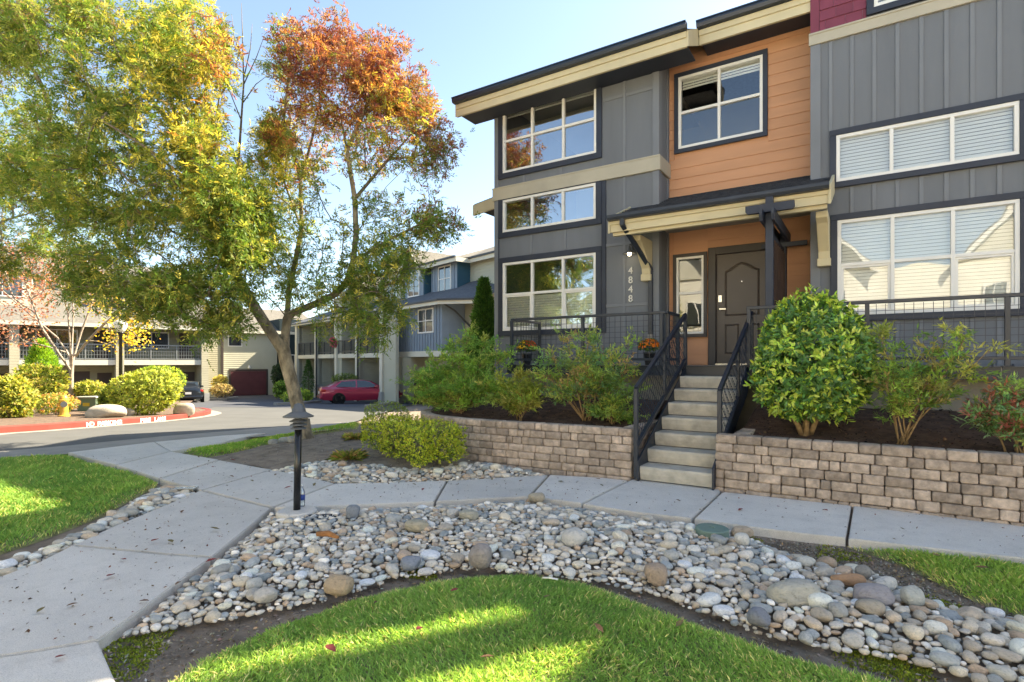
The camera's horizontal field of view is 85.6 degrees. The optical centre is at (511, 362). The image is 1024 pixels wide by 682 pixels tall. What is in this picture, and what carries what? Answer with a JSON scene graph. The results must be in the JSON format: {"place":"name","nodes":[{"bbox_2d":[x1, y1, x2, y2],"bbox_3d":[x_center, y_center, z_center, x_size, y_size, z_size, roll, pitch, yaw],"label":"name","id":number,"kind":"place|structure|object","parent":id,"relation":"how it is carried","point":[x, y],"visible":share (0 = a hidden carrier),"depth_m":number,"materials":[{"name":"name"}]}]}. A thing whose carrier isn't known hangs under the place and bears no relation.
{"place":"outdoors","nodes":[
{"label":"outdoors","id":0,"kind":"place"},
{"bbox_2d":[0,403,412,450],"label":"road","id":1,"kind":"structure","parent":0,"point":[234,418],"depth_m":13.91,"materials":[{"name":"grey asphalt"}]},
{"bbox_2d":[0,399,205,425],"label":"island bed","id":2,"kind":"object","parent":1,"relation":"on","point":[40,418],"visible":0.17,"depth_m":15.59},
{"bbox_2d":[0,374,40,417],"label":"island shrub","id":3,"kind":"object","parent":2,"relation":"on","point":[18,397],"visible":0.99,"depth_m":15.36,"materials":[{"name":"yellow plant"}]},
{"bbox_2d":[2,362,71,412],"bbox_3d":[-15.789,0.847,18.422,2.135,1.722,1.760,0,0,33],"label":"island shrub","id":4,"kind":"object","parent":2,"relation":"on","point":[53,384],"visible":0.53,"depth_m":18.22,"materials":[{"name":"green plant"}]},
{"bbox_2d":[17,337,62,390],"bbox_3d":[-17.454,0.107,20.498,1.585,2.122,1.516,0,0,33],"label":"conifer","id":5,"kind":"object","parent":2,"relation":"on","point":[43,355],"visible":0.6,"depth_m":20.33,"materials":[{"name":"green plant"}]},
{"bbox_2d":[32,392,80,414],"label":"island shrub","id":6,"kind":"object","parent":2,"relation":"on","point":[51,404],"visible":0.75,"depth_m":16.98,"materials":[{"name":"yellow plant"}]},
{"bbox_2d":[56,393,70,416],"bbox_3d":[-13.078,1.240,16.152,0.340,0.675,0.320,0,0,-39],"label":"fire hydrant","id":7,"kind":"object","parent":2,"relation":"on","point":[64,404],"visible":1,"depth_m":16.07,"materials":[{"name":"yellow metal"}]},
{"bbox_2d":[0,233,157,410],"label":"maple tree","id":8,"kind":"object","parent":2,"relation":"on","point":[71,358],"visible":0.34,"depth_m":19.67,"materials":[{"name":"orange plant"}]},
{"bbox_2d":[76,396,97,410],"bbox_3d":[-15.092,1.473,19.866,0.740,0.520,0.560,0,0,0],"label":"utility box","id":9,"kind":"object","parent":2,"relation":"on","point":[87,403],"visible":0.63,"depth_m":19.62,"materials":[{"name":"green metal"}]},
{"bbox_2d":[73,379,106,395],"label":"island shrub","id":10,"kind":"object","parent":2,"relation":"on","point":[88,387],"visible":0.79,"depth_m":20.13,"materials":[{"name":"yellow plant"}]},
{"bbox_2d":[85,404,126,417],"bbox_3d":[-11.508,1.425,15.709,1.000,0.459,0.709,0,0,0],"label":"boulder","id":11,"kind":"object","parent":2,"relation":"on","point":[105,411],"visible":0.88,"depth_m":15.45,"materials":[{"name":"stone"}]},
{"bbox_2d":[114,319,127,403],"bbox_3d":[-12.053,0.130,17.043,0.360,2.974,0.354,0,0,33],"label":"street lamp","id":12,"kind":"object","parent":2,"relation":"on","point":[120,333],"visible":0.42,"depth_m":17.00,"materials":[{"name":"black metal"}]},
{"bbox_2d":[104,368,184,414],"bbox_3d":[-11.531,0.918,17.367,2.634,1.557,1.960,0,0,33],"label":"island shrub","id":13,"kind":"object","parent":2,"relation":"on","point":[145,392],"visible":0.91,"depth_m":16.89,"materials":[{"name":"yellow plant"}]},
{"bbox_2d":[133,365,186,411],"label":"island shrub","id":14,"kind":"object","parent":2,"relation":"on","point":[164,368],"visible":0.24,"depth_m":19.47,"materials":[{"name":"green plant"}]},
{"bbox_2d":[173,403,194,415],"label":"boulder","id":15,"kind":"object","parent":2,"relation":"on","point":[188,409],"visible":0.88,"depth_m":17.41,"materials":[{"name":"stone"}]},
{"bbox_2d":[0,408,220,434],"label":"red curb","id":16,"kind":"structure","parent":1,"relation":"on","point":[28,428],"depth_m":13.92,"materials":[{"name":"paint"}]},
{"bbox_2d":[0,422,340,457],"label":"gutter strip","id":17,"kind":"object","parent":1,"relation":"on","point":[271,431],"visible":0.75,"depth_m":10.43,"materials":[{"name":"concrete"}]},
{"bbox_2d":[182,421,360,457],"bbox_3d":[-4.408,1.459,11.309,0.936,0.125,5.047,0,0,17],"label":"lawn grass","id":18,"kind":"structure","parent":0,"point":[232,446],"depth_m":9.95,"materials":[{"name":"green plant"}]},
{"bbox_2d":[191,395,406,407],"bbox_3d":[-18.095,2.573,41.960,18.018,1.047,35.366,0,0,-43],"label":"parking court","id":19,"kind":"object","parent":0,"point":[265,401],"visible":0.29,"depth_m":33.42,"materials":[{"name":"concrete"}]},
{"bbox_2d":[179,381,203,401],"bbox_3d":[-21.806,1.959,37.280,1.857,1.450,4.780,0,0,-30],"label":"black car","id":20,"kind":"object","parent":19,"relation":"on","point":[193,389],"visible":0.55,"depth_m":35.54,"materials":[{"name":"black paint"}]},
{"bbox_2d":[209,383,235,397],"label":"island shrub","id":21,"kind":"object","parent":19,"relation":"on","point":[218,389],"visible":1,"depth_m":40.72,"materials":[{"name":"yellow plant"}]},
{"bbox_2d":[280,388,313,401],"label":"island shrub","id":22,"kind":"object","parent":19,"relation":"on","point":[307,395],"visible":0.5,"depth_m":36.59,"materials":[{"name":"green plant"}]},
{"bbox_2d":[300,359,315,393],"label":"conifer","id":23,"kind":"object","parent":19,"relation":"on","point":[308,368],"visible":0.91,"depth_m":41.89,"materials":[{"name":"green plant"}]},
{"bbox_2d":[317,379,402,403],"bbox_3d":[-9.362,1.790,34.167,4.971,1.508,1.931,0,0,-26],"label":"red car","id":24,"kind":"object","parent":19,"relation":"on","point":[339,392],"visible":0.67,"depth_m":33.14,"materials":[{"name":"red paint"}]},
{"bbox_2d":[0,0,755,317],"label":"sky","id":25,"kind":"structure","parent":0,"point":[474,44],"materials":[{"name":"blue"}]},
{"bbox_2d":[0,433,1023,681],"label":"sidewalk","id":26,"kind":"structure","parent":0,"point":[66,577],"depth_m":4.89,"materials":[{"name":"concrete"}]},
{"bbox_2d":[3,456,1023,638],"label":"walk litter","id":27,"kind":"object","parent":26,"relation":"on","point":[28,630],"visible":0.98,"depth_m":4.78,"materials":[{"name":"brown plant"}]},
{"bbox_2d":[637,366,747,489],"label":"front stairs","id":28,"kind":"structure","parent":26,"relation":"on","point":[665,434],"depth_m":7.16,"materials":[{"name":"grey concrete"}]},
{"bbox_2d":[634,313,686,478],"bbox_3d":[2.125,0.330,7.757,0.050,2.201,2.230,0,0,33],"label":"stair railing","id":29,"kind":"object","parent":28,"relation":"attached to","point":[638,438],"visible":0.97,"depth_m":7.53,"materials":[{"name":"black metal"}]},
{"bbox_2d":[717,311,753,433],"bbox_3d":[3.030,0.290,7.435,0.050,2.120,2.170,0,0,33],"label":"stair railing","id":30,"kind":"object","parent":28,"relation":"attached to","point":[735,355],"visible":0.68,"depth_m":7.22,"materials":[{"name":"black metal"}]},
{"bbox_2d":[0,404,1023,681],"bbox_3d":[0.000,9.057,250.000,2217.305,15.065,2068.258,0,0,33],"label":"ground","id":31,"kind":"structure","parent":0,"point":[796,648],"depth_m":3.35,"materials":[{"name":"soil"}]},
{"bbox_2d":[0,95,123,291],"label":"ash tree","id":32,"kind":"object","parent":31,"relation":"on","point":[31,247],"visible":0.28,"depth_m":15.78,"materials":[{"name":"green plant"}]},
{"bbox_2d":[0,454,157,554],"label":"lawn","id":33,"kind":"structure","parent":31,"relation":"on","point":[13,548],"depth_m":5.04,"materials":[{"name":"green plant"}]},
{"bbox_2d":[0,484,194,576],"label":"stone bed","id":34,"kind":"object","parent":31,"relation":"on","point":[152,500],"visible":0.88,"depth_m":4.98,"materials":[{"name":"grey stone"}]},
{"bbox_2d":[0,248,209,400],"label":"apartment building","id":35,"kind":"structure","parent":31,"relation":"on","point":[100,363],"depth_m":36.91,"materials":[{"name":"beige"}]},
{"bbox_2d":[0,275,22,296],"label":"window","id":36,"kind":"structure","parent":35,"relation":"in","point":[7,291],"depth_m":34.45,"materials":[{"name":"white glass"}]},
{"bbox_2d":[35,328,77,347],"bbox_3d":[-29.619,-1.575,36.015,2.140,1.190,0.050,0,0,-40],"label":"window","id":37,"kind":"structure","parent":35,"relation":"in","point":[62,334],"depth_m":36.14,"materials":[{"name":"glass"}]},
{"bbox_2d":[36,371,89,399],"bbox_3d":[-29.413,1.700,36.239,2.800,2.200,0.070,0,0,-40],"label":"garage door","id":38,"kind":"structure","parent":35,"relation":"in","point":[79,376],"depth_m":36.76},
{"bbox_2d":[93,330,108,359],"bbox_3d":[-27.839,-1.160,37.514,0.850,1.980,0.040,0,0,-40],"label":"balcony door","id":39,"kind":"structure","parent":35,"relation":"in","point":[99,352],"depth_m":37.47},
{"bbox_2d":[133,331,168,348],"bbox_3d":[-25.634,-1.575,39.356,2.140,1.190,0.050,0,0,-40],"label":"window","id":40,"kind":"structure","parent":35,"relation":"in","point":[163,339],"depth_m":39.44,"materials":[{"name":"white plastic"}]},
{"bbox_2d":[179,333,191,359],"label":"balcony door","id":41,"kind":"structure","parent":35,"relation":"in","point":[181,338],"depth_m":40.65,"materials":[{"name":"grey glass"}]},
{"bbox_2d":[104,642,168,681],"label":"moss","id":42,"kind":"object","parent":31,"relation":"on","point":[133,661],"visible":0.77,"depth_m":2.81,"materials":[{"name":"green plant"}]},
{"bbox_2d":[103,629,176,658],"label":"moss","id":43,"kind":"object","parent":31,"relation":"on","point":[139,642],"visible":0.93,"depth_m":2.99,"materials":[{"name":"green plant"}]},
{"bbox_2d":[208,306,312,396],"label":"garage building","id":44,"kind":"structure","parent":31,"relation":"on","point":[245,369],"depth_m":48.82,"materials":[{"name":"beige"}]},
{"bbox_2d":[231,371,265,395],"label":"garage door","id":45,"kind":"structure","parent":44,"relation":"in","point":[244,383],"depth_m":48.69,"materials":[{"name":"red metal"}]},
{"bbox_2d":[276,403,316,524],"bbox_3d":[-2.068,0.949,5.319,0.370,1.121,0.366,0,0,33],"label":"bollard light","id":46,"kind":"object","parent":31,"relation":"on","point":[298,413],"visible":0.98,"depth_m":5.29,"materials":[{"name":"metal"}]},
{"bbox_2d":[291,268,404,403],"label":"apartment row","id":47,"kind":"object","parent":31,"relation":"on","point":[383,371],"visible":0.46,"depth_m":41.69,"materials":[{"name":"grey"}]},
{"bbox_2d":[208,417,530,483],"bbox_3d":[-3.515,1.601,12.100,4.480,0.444,11.680,0,0,-18],"label":"soil bed","id":48,"kind":"object","parent":31,"relation":"on","point":[256,459],"visible":0.26,"depth_m":8.53,"materials":[{"name":"brown soil"}]},
{"bbox_2d":[0,0,480,438],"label":"ash tree","id":49,"kind":"object","parent":48,"relation":"on","point":[221,196],"visible":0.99,"depth_m":9.55,"materials":[{"name":"green plant"}]},
{"bbox_2d":[325,448,369,461],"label":"grass tuft","id":50,"kind":"object","parent":48,"relation":"on","point":[358,454],"visible":1,"depth_m":7.86,"materials":[{"name":"green plant"}]},
{"bbox_2d":[363,400,409,421],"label":"shrub","id":51,"kind":"object","parent":48,"relation":"on","point":[371,412],"visible":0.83,"depth_m":15.02,"materials":[{"name":"green plant"}]},
{"bbox_2d":[272,460,544,483],"bbox_3d":[-1.395,1.414,7.331,3.659,0.149,1.490,0,0,8],"label":"stone bed","id":52,"kind":"object","parent":48,"relation":"on","point":[311,470],"visible":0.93,"depth_m":7.13,"materials":[{"name":"grey stone"}]},
{"bbox_2d":[360,413,468,467],"bbox_3d":[-1.432,1.091,8.012,0.876,0.657,2.118,0,0,-36],"label":"clipped hedge","id":53,"kind":"object","parent":48,"relation":"on","point":[412,432],"visible":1,"depth_m":7.57,"materials":[{"name":"green plant"}]},
{"bbox_2d":[397,247,493,404],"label":"blue house","id":54,"kind":"structure","parent":31,"relation":"on","point":[440,301],"depth_m":32.08,"materials":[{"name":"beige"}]},
{"bbox_2d":[408,272,419,297],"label":"window","id":55,"kind":"structure","parent":54,"relation":"in","point":[414,292],"depth_m":35.05,"materials":[{"name":"glass"}]},
{"bbox_2d":[418,308,433,333],"bbox_3d":[-4.931,-2.375,31.597,0.050,1.390,1.690,0,0,-40],"label":"window","id":56,"kind":"structure","parent":54,"relation":"in","point":[425,317],"depth_m":31.55,"materials":[{"name":"white plastic"}]},
{"bbox_2d":[438,264,450,290],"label":"window","id":57,"kind":"structure","parent":54,"relation":"in","point":[444,272],"depth_m":32.98,"materials":[{"name":"glass"}]},
{"bbox_2d":[464,276,493,378],"bbox_3d":[-0.726,-0.794,14.515,1.144,2.991,1.150,0,0,33],"label":"conifer","id":58,"kind":"object","parent":31,"relation":"on","point":[482,313],"visible":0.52,"depth_m":14.29,"materials":[{"name":"green plant"}]},
{"bbox_2d":[168,572,894,681],"bbox_3d":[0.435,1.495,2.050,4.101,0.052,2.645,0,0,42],"label":"lawn","id":59,"kind":"structure","parent":31,"relation":"on","point":[568,661],"depth_m":2.81,"materials":[{"name":"green plant"}]},
{"bbox_2d":[420,407,664,481],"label":"retaining wall","id":60,"kind":"structure","parent":31,"relation":"on","point":[561,449],"depth_m":7.41,"materials":[{"name":"stone"}]},
{"bbox_2d":[431,396,667,426],"bbox_3d":[0.334,0.756,8.923,3.954,0.326,2.242,0,0,33],"label":"planter bed","id":61,"kind":"object","parent":60,"relation":"on","point":[560,413],"visible":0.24,"depth_m":8.69,"materials":[{"name":"brown soil"}]},
{"bbox_2d":[390,319,520,413],"bbox_3d":[-0.900,0.035,9.479,2.911,1.664,1.465,0,0,33],"label":"nandina shrub","id":62,"kind":"object","parent":61,"relation":"on","point":[450,386],"visible":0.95,"depth_m":9.29,"materials":[{"name":"green plant"}]},
{"bbox_2d":[492,360,548,420],"bbox_3d":[0.112,0.439,8.364,1.013,0.951,0.840,0,0,33],"label":"nandina shrub","id":63,"kind":"object","parent":61,"relation":"on","point":[521,400],"visible":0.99,"depth_m":8.30,"materials":[{"name":"green plant"}]},
{"bbox_2d":[523,321,651,420],"bbox_3d":[1.040,0.118,8.060,1.909,1.514,1.110,0,0,33],"label":"nandina shrub","id":64,"kind":"object","parent":61,"relation":"on","point":[581,384],"visible":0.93,"depth_m":7.94,"materials":[{"name":"green plant"}]},
{"bbox_2d":[582,377,650,424],"bbox_3d":[1.442,0.567,7.779,0.996,0.812,0.763,0,0,-12],"label":"nandina shrub","id":65,"kind":"object","parent":61,"relation":"on","point":[605,409],"visible":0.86,"depth_m":7.67,"materials":[{"name":"green plant"}]},
{"bbox_2d":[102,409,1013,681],"bbox_3d":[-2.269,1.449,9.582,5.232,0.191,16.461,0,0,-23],"label":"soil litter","id":66,"kind":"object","parent":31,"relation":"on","point":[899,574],"visible":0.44,"depth_m":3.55,"materials":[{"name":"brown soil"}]},
{"bbox_2d":[122,499,1023,681],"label":"stone bed","id":67,"kind":"object","parent":31,"relation":"on","point":[252,578],"visible":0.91,"depth_m":3.84,"materials":[{"name":"grey stone"}]},
{"bbox_2d":[253,587,277,603],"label":"river stone","id":68,"kind":"object","parent":67,"relation":"on","point":[262,595],"visible":1,"depth_m":3.35,"materials":[{"name":"grey stone"}]},
{"bbox_2d":[323,574,353,595],"bbox_3d":[-1.096,1.405,3.512,0.173,0.122,0.148,0,4,11],"label":"river stone","id":69,"kind":"object","parent":67,"relation":"on","point":[338,585],"visible":1,"depth_m":3.46,"materials":[{"name":"beige stone"}]},
{"bbox_2d":[400,556,420,570],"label":"river stone","id":70,"kind":"object","parent":67,"relation":"on","point":[409,563],"visible":1,"depth_m":3.89,"materials":[{"name":"grey stone"}]},
{"bbox_2d":[405,519,428,532],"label":"river stone","id":71,"kind":"object","parent":67,"relation":"on","point":[416,525],"visible":0.88,"depth_m":4.70,"materials":[{"name":"beige stone"}]},
{"bbox_2d":[468,543,491,568],"bbox_3d":[-0.230,1.387,3.969,0.169,0.179,0.140,0,7,7],"label":"river stone","id":72,"kind":"object","parent":67,"relation":"on","point":[480,556],"visible":1,"depth_m":3.92,"materials":[{"name":"grey stone"}]},
{"bbox_2d":[561,527,587,548],"bbox_3d":[0.497,1.392,4.394,0.209,0.157,0.171,0,-3,-9],"label":"river stone","id":73,"kind":"object","parent":67,"relation":"on","point":[571,537],"visible":0.95,"depth_m":4.33,"materials":[{"name":"white stone"}]},
{"bbox_2d":[644,562,667,586],"bbox_3d":[0.953,1.406,3.667,0.153,0.145,0.125,0,7,11],"label":"river stone","id":74,"kind":"object","parent":67,"relation":"on","point":[656,574],"visible":1,"depth_m":3.62,"materials":[{"name":"beige stone"}]},
{"bbox_2d":[695,523,728,541],"bbox_3d":[1.687,1.427,4.665,0.270,0.086,0.270,0,0,33],"label":"valve lid","id":75,"kind":"object","parent":67,"relation":"on","point":[706,529],"visible":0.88,"depth_m":4.61,"materials":[{"name":"green plastic"}]},
{"bbox_2d":[747,606,770,626],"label":"river stone","id":76,"kind":"object","parent":67,"relation":"on","point":[758,616],"visible":1,"depth_m":3.03,"materials":[{"name":"grey stone"}]},
{"bbox_2d":[766,578,820,608],"bbox_3d":[1.715,1.406,3.364,0.302,0.165,0.180,0,-11,-8],"label":"river stone","id":77,"kind":"object","parent":67,"relation":"on","point":[792,593],"visible":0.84,"depth_m":3.30,"materials":[{"name":"grey stone"}]},
{"bbox_2d":[828,602,847,617],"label":"river stone","id":78,"kind":"object","parent":67,"relation":"on","point":[837,609],"visible":0.88,"depth_m":3.14,"materials":[{"name":"grey stone"}]},
{"bbox_2d":[830,573,865,586],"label":"river stone","id":79,"kind":"object","parent":67,"relation":"on","point":[850,580],"visible":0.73,"depth_m":3.58,"materials":[{"name":"brown stone"}]},
{"bbox_2d":[854,599,885,616],"bbox_3d":[2.080,1.423,3.209,0.146,0.091,0.120,0,-9,5],"label":"river stone","id":80,"kind":"object","parent":67,"relation":"on","point":[870,606],"visible":0.95,"depth_m":3.17,"materials":[{"name":"beige stone"}]},
{"bbox_2d":[853,583,894,605],"bbox_3d":[2.180,1.404,3.338,0.235,0.117,0.151,0,4,3],"label":"river stone","id":81,"kind":"object","parent":67,"relation":"on","point":[883,594],"visible":0.8,"depth_m":3.30,"materials":[{"name":"grey stone"}]},
{"bbox_2d":[900,585,924,605],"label":"river stone","id":82,"kind":"object","parent":67,"relation":"on","point":[912,595],"visible":0.91,"depth_m":3.30,"materials":[{"name":"grey stone"}]},
{"bbox_2d":[451,0,834,401],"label":"townhouse","id":83,"kind":"structure","parent":31,"relation":"on","point":[670,152],"depth_m":10.10,"materials":[{"name":"grey paint"}]},
{"bbox_2d":[498,181,600,238],"bbox_3d":[0.729,-3.060,11.090,2.340,0.900,0.168,0,0,33],"label":"window","id":84,"kind":"structure","parent":83,"relation":"in","point":[595,219],"depth_m":10.99,"materials":[{"name":"white plastic"}]},
{"bbox_2d":[498,246,600,335],"bbox_3d":[0.729,-1.370,11.090,2.340,1.640,0.168,0,0,33],"label":"window","id":85,"kind":"structure","parent":83,"relation":"in","point":[504,299],"depth_m":11.06,"materials":[{"name":"glass"}]},
{"bbox_2d":[498,87,601,179],"bbox_3d":[0.733,-4.625,11.087,2.350,1.550,0.168,0,0,33],"label":"window","id":86,"kind":"structure","parent":83,"relation":"in","point":[503,173],"depth_m":10.99,"materials":[{"name":"glass"}]},
{"bbox_2d":[673,251,706,336],"bbox_3d":[3.257,-1.225,10.110,0.610,1.530,0.098,0,0,33],"label":"window","id":87,"kind":"structure","parent":83,"relation":"in","point":[703,255],"depth_m":10.04,"materials":[{"name":"white plastic"}]},
{"bbox_2d":[674,48,767,153],"bbox_3d":[3.702,-4.588,9.864,1.585,1.475,0.168,0,0,33],"label":"window","id":88,"kind":"structure","parent":83,"relation":"in","point":[760,57],"depth_m":9.81,"materials":[{"name":"glass"}]},
{"bbox_2d":[717,250,764,363],"bbox_3d":[4.017,-0.945,9.671,0.855,1.950,0.102,0,0,33],"label":"door","id":89,"kind":"structure","parent":83,"relation":"in","point":[740,276],"depth_m":9.72,"materials":[{"name":"brown wood"}]},
{"bbox_2d":[507,364,1023,449],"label":"porch deck","id":90,"kind":"structure","parent":31,"relation":"on","point":[750,405],"depth_m":8.36,"materials":[{"name":"concrete"}]},
{"bbox_2d":[518,339,536,364],"bbox_3d":[0.282,-0.197,10.458,0.405,0.487,0.424,0,0,33],"label":"potted mum","id":91,"kind":"object","parent":90,"relation":"on","point":[526,343],"visible":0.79,"depth_m":10.39,"materials":[{"name":"orange plant"}]},
{"bbox_2d":[510,311,679,364],"bbox_3d":[1.479,-0.381,9.864,2.990,0.854,1.120,0,0,33],"label":"porch railing","id":92,"kind":"object","parent":90,"relation":"on","point":[660,325],"visible":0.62,"depth_m":9.27,"materials":[{"name":"black metal"}]},
{"bbox_2d":[638,338,658,364],"bbox_3d":[2.304,-0.191,9.335,0.402,0.474,0.385,0,0,33],"label":"potted mum","id":93,"kind":"object","parent":90,"relation":"on","point":[646,347],"visible":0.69,"depth_m":9.25,"materials":[{"name":"orange plant"}]},
{"bbox_2d":[745,196,807,356],"bbox_3d":[4.048,-1.150,8.432,0.680,2.400,1.920,0,0,33],"label":"porch post","id":94,"kind":"object","parent":90,"relation":"on","point":[775,245],"visible":0.71,"depth_m":7.86,"materials":[{"name":"grey wood"}]},
{"bbox_2d":[746,292,1023,365],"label":"porch railing","id":95,"kind":"object","parent":90,"relation":"on","point":[1007,327],"visible":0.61,"depth_m":6.77,"materials":[{"name":"black metal"}]},
{"bbox_2d":[816,544,872,561],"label":"moss","id":96,"kind":"object","parent":31,"relation":"on","point":[839,554],"visible":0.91,"depth_m":4.36,"materials":[{"name":"green plant"}]},
{"bbox_2d":[715,428,1023,525],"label":"retaining wall","id":97,"kind":"structure","parent":31,"relation":"on","point":[977,485],"depth_m":5.52,"materials":[{"name":"stone"}]},
{"bbox_2d":[459,395,1023,452],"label":"bark mulch","id":98,"kind":"object","parent":97,"relation":"on","point":[801,424],"visible":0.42,"depth_m":6.64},
{"bbox_2d":[743,283,885,435],"bbox_3d":[3.513,-0.052,6.476,1.477,1.878,1.567,0,0,33],"label":"round shrub","id":99,"kind":"object","parent":98,"relation":"on","point":[806,385],"visible":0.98,"depth_m":6.14,"materials":[{"name":"green plant"}]},
{"bbox_2d":[851,317,1023,444],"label":"nandina shrub","id":100,"kind":"object","parent":98,"relation":"on","point":[904,399],"visible":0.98,"depth_m":5.74,"materials":[{"name":"green plant"}]},
{"bbox_2d":[951,371,1023,452],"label":"nandina shrub","id":101,"kind":"object","parent":98,"relation":"on","point":[1008,417],"visible":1,"depth_m":5.31,"materials":[{"name":"green plant"}]},
{"bbox_2d":[833,643,923,681],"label":"moss","id":102,"kind":"object","parent":31,"relation":"on","point":[858,656],"visible":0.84,"depth_m":2.78,"materials":[{"name":"green plant"}]},
{"bbox_2d":[862,654,936,681],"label":"moss","id":103,"kind":"object","parent":31,"relation":"on","point":[919,670],"visible":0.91,"depth_m":2.73,"materials":[{"name":"green plant"}]},
{"bbox_2d":[809,0,1023,365],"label":"townhouse","id":104,"kind":"structure","parent":31,"relation":"on","point":[917,128],"depth_m":7.83,"materials":[{"name":"grey paint"}]},
{"bbox_2d":[867,0,921,15],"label":"window","id":105,"kind":"structure","parent":104,"relation":"in","point":[873,6],"depth_m":7.99,"materials":[{"name":"white plastic"}]},
{"bbox_2d":[830,93,1023,187],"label":"window","id":106,"kind":"structure","parent":104,"relation":"in","point":[1016,101],"depth_m":7.75,"materials":[{"name":"white plastic"}]},
{"bbox_2d":[830,191,1023,320],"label":"window","id":107,"kind":"structure","parent":104,"relation":"in","point":[1005,201],"depth_m":7.75,"materials":[{"name":"glass"}]},
{"bbox_2d":[848,545,1023,615],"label":"lawn grass","id":108,"kind":"structure","parent":0,"point":[1014,570],"depth_m":3.84,"materials":[{"name":"green plant"}]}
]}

